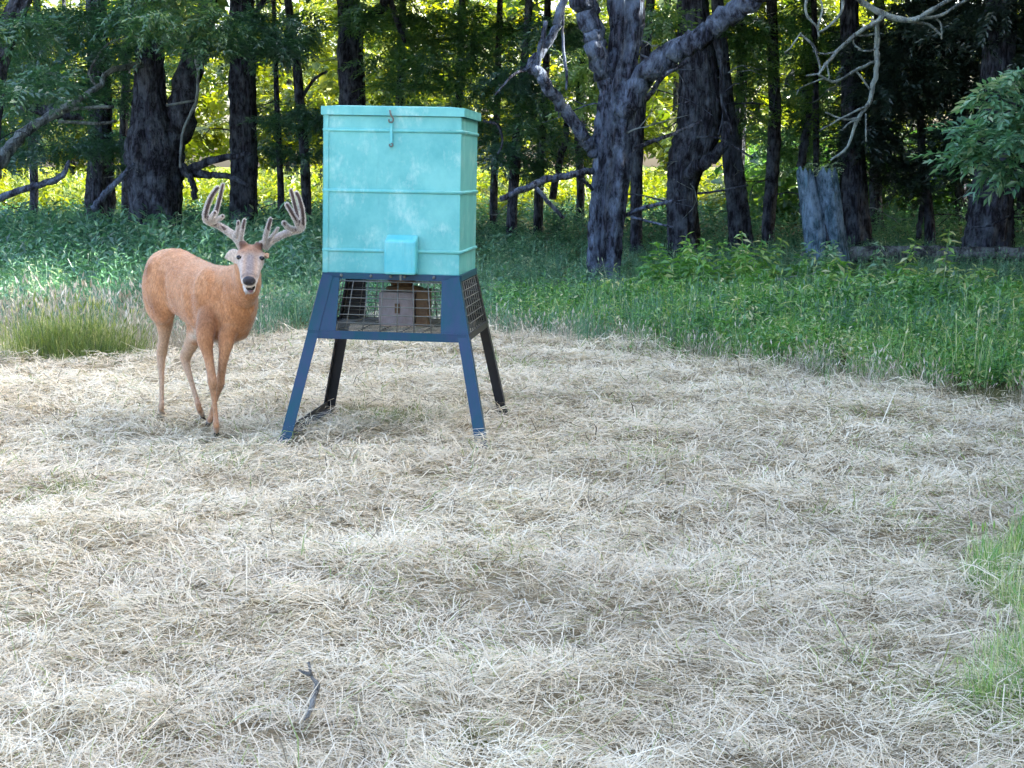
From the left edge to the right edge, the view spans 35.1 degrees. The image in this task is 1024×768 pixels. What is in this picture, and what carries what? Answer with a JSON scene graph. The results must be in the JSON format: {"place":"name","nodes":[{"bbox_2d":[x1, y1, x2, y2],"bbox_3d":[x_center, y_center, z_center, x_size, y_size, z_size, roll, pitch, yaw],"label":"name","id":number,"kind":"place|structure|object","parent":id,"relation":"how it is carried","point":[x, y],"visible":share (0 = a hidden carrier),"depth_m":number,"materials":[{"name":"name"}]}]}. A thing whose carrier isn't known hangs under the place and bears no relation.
{"place":"outdoors","nodes":[
{"label":"outdoors","id":0,"kind":"place"},
{"bbox_2d":[40,0,972,167],"label":"sky","id":1,"kind":"structure","parent":0,"point":[652,162],"materials":[{"name":"white"}]},
{"bbox_2d":[0,167,1023,767],"bbox_3d":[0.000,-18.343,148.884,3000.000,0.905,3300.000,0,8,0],"label":"ground","id":2,"kind":"structure","parent":0,"point":[998,389],"depth_m":6.41,"materials":[{"name":"beige plant"}]},
{"bbox_2d":[2,1,74,179],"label":"tree","id":3,"kind":"object","parent":2,"relation":"on","point":[21,121],"depth_m":82.56,"materials":[{"name":"green plant"}]},
{"bbox_2d":[0,0,86,215],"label":"tree","id":4,"kind":"object","parent":2,"relation":"on","point":[34,197],"visible":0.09,"depth_m":42.56,"materials":[{"name":"green plant"}]},
{"bbox_2d":[0,0,114,224],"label":"tree","id":5,"kind":"object","parent":2,"relation":"on","point":[16,22],"visible":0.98,"depth_m":26.15,"materials":[{"name":"green plant"}]},
{"bbox_2d":[0,160,70,201],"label":"fallen branch","id":6,"kind":"object","parent":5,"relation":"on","point":[57,178],"visible":1,"depth_m":27.76,"materials":[{"name":"grey wood"}]},
{"bbox_2d":[38,469,93,494],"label":"grass tuft","id":7,"kind":"object","parent":2,"relation":"on","point":[67,485],"visible":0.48,"depth_m":8.38,"materials":[{"name":"beige plant"}]},
{"bbox_2d":[0,0,134,184],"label":"tree","id":8,"kind":"object","parent":2,"relation":"on","point":[117,124],"visible":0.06,"depth_m":71.62,"materials":[{"name":"green plant"}]},
{"bbox_2d":[0,0,135,223],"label":"tree","id":9,"kind":"object","parent":2,"relation":"on","point":[99,147],"visible":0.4,"depth_m":35.56,"materials":[{"name":"green plant"}]},
{"bbox_2d":[0,290,169,363],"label":"grass tuft","id":10,"kind":"object","parent":2,"relation":"on","point":[55,340],"visible":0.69,"depth_m":13.79,"materials":[{"name":"green plant"}]},
{"bbox_2d":[57,323,156,365],"bbox_3d":[-3.320,-0.338,13.612,0.894,0.399,0.775,4,9,27],"label":"grass tuft","id":11,"kind":"object","parent":2,"relation":"on","point":[110,349],"visible":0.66,"depth_m":13.57,"materials":[{"name":"plant"}]},
{"bbox_2d":[72,0,174,169],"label":"tree","id":12,"kind":"object","parent":2,"relation":"on","point":[112,115],"visible":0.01,"depth_m":96.39,"materials":[{"name":"green plant"}]},
{"bbox_2d":[0,0,263,237],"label":"tree","id":13,"kind":"object","parent":2,"relation":"on","point":[161,130],"visible":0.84,"depth_m":31.22,"materials":[{"name":"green plant"}]},
{"bbox_2d":[13,99,83,120],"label":"tree branch","id":14,"kind":"object","parent":13,"relation":"attached to","point":[66,116],"visible":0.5,"depth_m":30.53,"materials":[{"name":"plant"}]},
{"bbox_2d":[72,1,216,218],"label":"tree","id":15,"kind":"object","parent":2,"relation":"on","point":[123,128],"visible":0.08,"depth_m":44.55,"materials":[{"name":"green plant"}]},
{"bbox_2d":[113,1,230,170],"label":"tree","id":16,"kind":"object","parent":2,"relation":"on","point":[212,139],"visible":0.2,"depth_m":86.45,"materials":[{"name":"green plant"}]},
{"bbox_2d":[141,182,306,437],"bbox_3d":[-1.864,-0.445,9.918,0.540,1.585,1.949,-5,9,-32],"label":"deer","id":17,"kind":"object","parent":2,"relation":"on","point":[209,304],"visible":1,"depth_m":9.67},
{"bbox_2d":[197,0,319,229],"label":"tree","id":18,"kind":"object","parent":2,"relation":"on","point":[283,49],"visible":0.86,"depth_m":32.23,"materials":[{"name":"green plant"}]},
{"bbox_2d":[204,0,338,181],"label":"tree","id":19,"kind":"object","parent":2,"relation":"on","point":[264,80],"visible":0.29,"depth_m":77.71,"materials":[{"name":"green plant"}]},
{"bbox_2d":[206,4,336,176],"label":"tree","id":20,"kind":"object","parent":2,"relation":"on","point":[263,165],"visible":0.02,"depth_m":94.86,"materials":[{"name":"green plant"}]},
{"bbox_2d":[223,0,321,216],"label":"tree","id":21,"kind":"object","parent":2,"relation":"on","point":[280,182],"visible":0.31,"depth_m":34.51,"materials":[{"name":"green plant"}]},
{"bbox_2d":[239,0,348,224],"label":"tree","id":22,"kind":"object","parent":2,"relation":"on","point":[300,113],"visible":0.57,"depth_m":32.36,"materials":[{"name":"green plant"}]},
{"bbox_2d":[281,0,409,162],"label":"tree","id":23,"kind":"object","parent":2,"relation":"on","point":[314,58],"visible":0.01,"depth_m":88.54,"materials":[{"name":"green plant"}]},
{"bbox_2d":[336,398,379,417],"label":"grass tuft","id":24,"kind":"object","parent":2,"relation":"on","point":[357,407],"visible":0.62,"depth_m":10.75,"materials":[{"name":"beige plant"}]},
{"bbox_2d":[267,0,471,106],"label":"tree","id":25,"kind":"object","parent":2,"relation":"on","point":[392,60],"visible":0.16,"depth_m":40.89,"materials":[{"name":"green plant"}]},
{"bbox_2d":[329,330,421,351],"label":"grass tuft","id":26,"kind":"object","parent":2,"relation":"on","point":[371,345],"visible":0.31,"depth_m":14.64,"materials":[{"name":"plant"}]},
{"bbox_2d":[0,165,763,217],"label":"clearing scrub","id":27,"kind":"object","parent":2,"relation":"on","point":[653,186],"visible":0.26,"depth_m":53.30,"materials":[{"name":"green plant"}]},
{"bbox_2d":[276,105,507,448],"bbox_3d":[-0.683,-0.683,10.069,1.285,2.032,1.285,2,7,6],"label":"deer feeder","id":28,"kind":"object","parent":2,"relation":"on","point":[399,190],"visible":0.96,"depth_m":9.64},
{"bbox_2d":[301,0,496,131],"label":"tree","id":29,"kind":"object","parent":2,"relation":"on","point":[330,84],"visible":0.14,"depth_m":72.00,"materials":[{"name":"green plant"}]},
{"bbox_2d":[376,398,454,427],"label":"grass tuft","id":30,"kind":"object","parent":2,"relation":"on","point":[412,424],"visible":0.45,"depth_m":10.41,"materials":[{"name":"beige plant"}]},
{"bbox_2d":[305,0,539,114],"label":"tree","id":31,"kind":"object","parent":2,"relation":"on","point":[352,65],"visible":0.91,"depth_m":33.64,"materials":[{"name":"green plant"}]},
{"bbox_2d":[381,0,520,146],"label":"tree","id":32,"kind":"object","parent":2,"relation":"on","point":[509,12],"visible":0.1,"depth_m":44.97,"materials":[{"name":"green plant"}]},
{"bbox_2d":[365,0,556,167],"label":"tree","id":33,"kind":"object","parent":2,"relation":"on","point":[505,9],"visible":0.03,"depth_m":81.82,"materials":[{"name":"green plant"}]},
{"bbox_2d":[437,707,519,748],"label":"grass tuft","id":34,"kind":"object","parent":2,"relation":"on","point":[482,735],"visible":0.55,"depth_m":4.71,"materials":[{"name":"beige plant"}]},
{"bbox_2d":[433,0,539,238],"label":"tree","id":35,"kind":"object","parent":2,"relation":"on","point":[482,127],"visible":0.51,"depth_m":36.62,"materials":[{"name":"green plant"}]},
{"bbox_2d":[0,318,1023,767],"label":"cut hay","id":36,"kind":"object","parent":2,"relation":"on","point":[400,544],"visible":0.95,"depth_m":6.76},
{"bbox_2d":[298,661,319,720],"bbox_3d":[-0.611,0.934,4.929,0.064,0.041,0.485,-1,8,-9],"label":"stick","id":37,"kind":"object","parent":36,"relation":"on","point":[315,694],"visible":0.99,"depth_m":4.95,"materials":[{"name":"grey wood"}]},
{"bbox_2d":[0,190,1023,345],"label":"undergrowth","id":38,"kind":"object","parent":2,"relation":"on","point":[95,248],"visible":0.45,"depth_m":24.68,"materials":[{"name":"green plant"}]},
{"bbox_2d":[90,162,135,211],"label":"fallen branch","id":39,"kind":"object","parent":38,"relation":"on","point":[100,199],"visible":1,"depth_m":29.24,"materials":[{"name":"grey wood"}]},
{"bbox_2d":[0,265,1023,411],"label":"dry grass","id":40,"kind":"structure","parent":2,"relation":"on","point":[180,340],"depth_m":14.56,"materials":[{"name":"beige plant"}]},
{"bbox_2d":[454,0,583,242],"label":"tree","id":41,"kind":"object","parent":2,"relation":"on","point":[515,162],"visible":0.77,"depth_m":31.41,"materials":[{"name":"green plant"}]},
{"bbox_2d":[465,0,589,174],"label":"tree","id":42,"kind":"object","parent":2,"relation":"on","point":[554,57],"visible":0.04,"depth_m":96.06,"materials":[{"name":"green plant"}]},
{"bbox_2d":[495,0,598,239],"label":"tree","id":43,"kind":"object","parent":2,"relation":"on","point":[538,209],"visible":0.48,"depth_m":35.72,"materials":[{"name":"green plant"}]},
{"bbox_2d":[512,0,639,227],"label":"tree","id":44,"kind":"object","parent":2,"relation":"on","point":[580,196],"visible":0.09,"depth_m":43.44,"materials":[{"name":"green plant"}]},
{"bbox_2d":[504,1,648,177],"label":"tree","id":45,"kind":"object","parent":2,"relation":"on","point":[572,97],"visible":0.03,"depth_m":86.68,"materials":[{"name":"green plant"}]},
{"bbox_2d":[493,0,677,253],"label":"tree","id":46,"kind":"object","parent":2,"relation":"on","point":[534,133],"visible":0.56,"depth_m":30.73,"materials":[{"name":"green plant"}]},
{"bbox_2d":[600,277,695,296],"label":"leafy weed","id":47,"kind":"object","parent":2,"relation":"on","point":[637,285],"visible":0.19,"depth_m":19.36,"materials":[{"name":"green plant"}]},
{"bbox_2d":[566,0,762,182],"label":"tree","id":48,"kind":"object","parent":2,"relation":"on","point":[656,150],"visible":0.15,"depth_m":77.29,"materials":[{"name":"green plant"}]},
{"bbox_2d":[635,258,732,287],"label":"leafy weed","id":49,"kind":"object","parent":2,"relation":"on","point":[722,273],"visible":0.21,"depth_m":20.65,"materials":[{"name":"green plant"}]},
{"bbox_2d":[644,0,735,175],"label":"tree","id":50,"kind":"object","parent":2,"relation":"on","point":[667,99],"visible":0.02,"depth_m":94.38,"materials":[{"name":"green plant"}]},
{"bbox_2d":[637,231,758,293],"bbox_3d":[2.404,-1.468,20.446,1.377,0.874,1.460,4,9,27],"label":"leafy weed","id":51,"kind":"object","parent":2,"relation":"on","point":[689,252],"visible":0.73,"depth_m":20.27,"materials":[{"name":"green plant"}]},
{"bbox_2d":[660,0,793,259],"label":"tree","id":52,"kind":"object","parent":2,"relation":"on","point":[695,152],"visible":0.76,"depth_m":28.46,"materials":[{"name":"brown plant"}]},
{"bbox_2d":[495,0,967,282],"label":"tree","id":53,"kind":"object","parent":2,"relation":"on","point":[622,77],"visible":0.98,"depth_m":22.38,"materials":[{"name":"grey plant"}]},
{"bbox_2d":[696,231,789,283],"bbox_3d":[2.965,-1.597,21.401,0.913,0.834,1.190,7,10,40],"label":"leafy weed","id":54,"kind":"object","parent":2,"relation":"on","point":[737,251],"visible":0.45,"depth_m":21.47,"materials":[{"name":"green plant"}]},
{"bbox_2d":[705,0,793,256],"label":"tree","id":55,"kind":"object","parent":2,"relation":"on","point":[738,213],"visible":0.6,"depth_m":29.70,"materials":[{"name":"green plant"}]},
{"bbox_2d":[664,0,840,248],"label":"tree","id":56,"kind":"object","parent":2,"relation":"on","point":[775,152],"visible":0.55,"depth_m":32.84,"materials":[{"name":"green plant"}]},
{"bbox_2d":[482,258,1023,716],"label":"tall grass","id":57,"kind":"structure","parent":2,"relation":"on","point":[996,350],"depth_m":14.83,"materials":[{"name":"green plant"}]},
{"bbox_2d":[728,14,781,166],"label":"tree","id":58,"kind":"object","parent":2,"relation":"on","point":[742,143],"visible":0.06,"depth_m":46.27,"materials":[{"name":"green plant"}]},
{"bbox_2d":[729,255,845,292],"bbox_3d":[3.464,-1.296,20.339,1.652,0.593,1.421,0,8,0],"label":"leafy weed","id":59,"kind":"object","parent":2,"relation":"on","point":[755,272],"visible":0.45,"depth_m":20.39,"materials":[{"name":"green plant"}]},
{"bbox_2d":[739,0,840,227],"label":"tree","id":60,"kind":"object","parent":2,"relation":"on","point":[805,24],"visible":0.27,"depth_m":43.04,"materials":[{"name":"green plant"}]},
{"bbox_2d":[746,0,839,135],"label":"tree","id":61,"kind":"object","parent":2,"relation":"on","point":[838,3],"depth_m":84.01,"materials":[{"name":"green plant"}]},
{"bbox_2d":[708,0,887,162],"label":"tree","id":62,"kind":"object","parent":2,"relation":"on","point":[830,2],"visible":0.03,"depth_m":68.23,"materials":[{"name":"green plant"}]},
{"bbox_2d":[758,254,864,287],"bbox_3d":[4.130,-1.464,21.895,1.613,0.578,0.903,-2,8,-14],"label":"leafy weed","id":63,"kind":"object","parent":2,"relation":"on","point":[803,266],"visible":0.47,"depth_m":21.82,"materials":[{"name":"green plant"}]},
{"bbox_2d":[796,162,850,266],"bbox_3d":[4.884,-2.559,25.498,0.878,1.854,0.619,0,8,0],"label":"broken stump","id":64,"kind":"object","parent":2,"relation":"on","point":[821,206],"visible":0.93,"depth_m":25.28,"materials":[{"name":"grey wood"}]},
{"bbox_2d":[777,0,873,180],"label":"tree","id":65,"kind":"object","parent":2,"relation":"on","point":[802,153],"visible":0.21,"depth_m":33.59,"materials":[{"name":"green plant"}]},
{"bbox_2d":[769,239,887,280],"bbox_3d":[4.423,-1.607,22.413,1.624,0.778,1.533,0,8,0],"label":"leafy weed","id":66,"kind":"object","parent":2,"relation":"on","point":[830,255],"visible":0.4,"depth_m":22.55,"materials":[{"name":"green plant"}]},
{"bbox_2d":[707,120,1016,224],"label":"thicket","id":67,"kind":"object","parent":2,"relation":"on","point":[787,184],"visible":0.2,"depth_m":46.53,"materials":[{"name":"green plant"}]},
{"bbox_2d":[797,0,950,133],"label":"tree","id":68,"kind":"object","parent":2,"relation":"on","point":[872,17],"visible":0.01,"depth_m":88.26,"materials":[{"name":"green plant"}]},
{"bbox_2d":[824,261,931,297],"bbox_3d":[4.530,-1.213,20.066,1.421,0.578,1.700,3,8,19],"label":"leafy weed","id":69,"kind":"object","parent":2,"relation":"on","point":[844,263],"visible":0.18,"depth_m":20.16,"materials":[{"name":"green plant"}]},
{"bbox_2d":[810,1,973,230],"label":"tree","id":70,"kind":"object","parent":2,"relation":"on","point":[876,203],"visible":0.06,"depth_m":41.59,"materials":[{"name":"green plant"}]},
{"bbox_2d":[861,0,948,155],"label":"tree","id":71,"kind":"object","parent":2,"relation":"on","point":[911,123],"visible":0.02,"depth_m":49.09,"materials":[{"name":"green plant"}]},
{"bbox_2d":[793,0,1020,246],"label":"tree","id":72,"kind":"object","parent":2,"relation":"on","point":[901,68],"visible":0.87,"depth_m":29.62,"materials":[{"name":"green plant"}]},
{"bbox_2d":[800,245,1023,266],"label":"fallen log","id":73,"kind":"object","parent":2,"relation":"on","point":[965,251],"visible":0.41,"depth_m":26.11,"materials":[{"name":"brown wood"}]},
{"bbox_2d":[891,229,959,283],"bbox_3d":[5.288,-1.545,20.916,1.012,0.908,0.483,0,8,0],"label":"leafy weed","id":74,"kind":"object","parent":2,"relation":"on","point":[939,270],"visible":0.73,"depth_m":20.91,"materials":[{"name":"green plant"}]},
{"bbox_2d":[878,0,1023,245],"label":"tree","id":75,"kind":"object","parent":2,"relation":"on","point":[927,210],"visible":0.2,"depth_m":30.46,"materials":[{"name":"green plant"}]},
{"bbox_2d":[912,263,996,284],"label":"leafy weed","id":76,"kind":"object","parent":2,"relation":"on","point":[974,275],"visible":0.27,"depth_m":20.88,"materials":[{"name":"green plant"}]},
{"bbox_2d":[905,1,1016,224],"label":"tree","id":77,"kind":"object","parent":2,"relation":"on","point":[959,192],"visible":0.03,"depth_m":45.55,"materials":[{"name":"green plant"}]},
{"bbox_2d":[907,66,1023,205],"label":"sapling","id":78,"kind":"object","parent":2,"relation":"on","point":[998,135],"visible":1,"depth_m":18.20,"materials":[{"name":"green plant"}]},
{"bbox_2d":[918,0,1023,264],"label":"tree","id":79,"kind":"object","parent":2,"relation":"on","point":[992,224],"visible":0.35,"depth_m":27.52,"materials":[{"name":"green plant"}]},
{"bbox_2d":[925,278,1023,295],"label":"leafy weed","id":80,"kind":"object","parent":2,"relation":"on","point":[1013,282],"visible":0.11,"depth_m":18.72,"materials":[{"name":"green plant"}]},
{"bbox_2d":[974,8,1023,229],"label":"tree","id":81,"kind":"object","parent":2,"relation":"on","point":[1020,196],"visible":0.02,"depth_m":42.63,"materials":[{"name":"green plant"}]}
]}

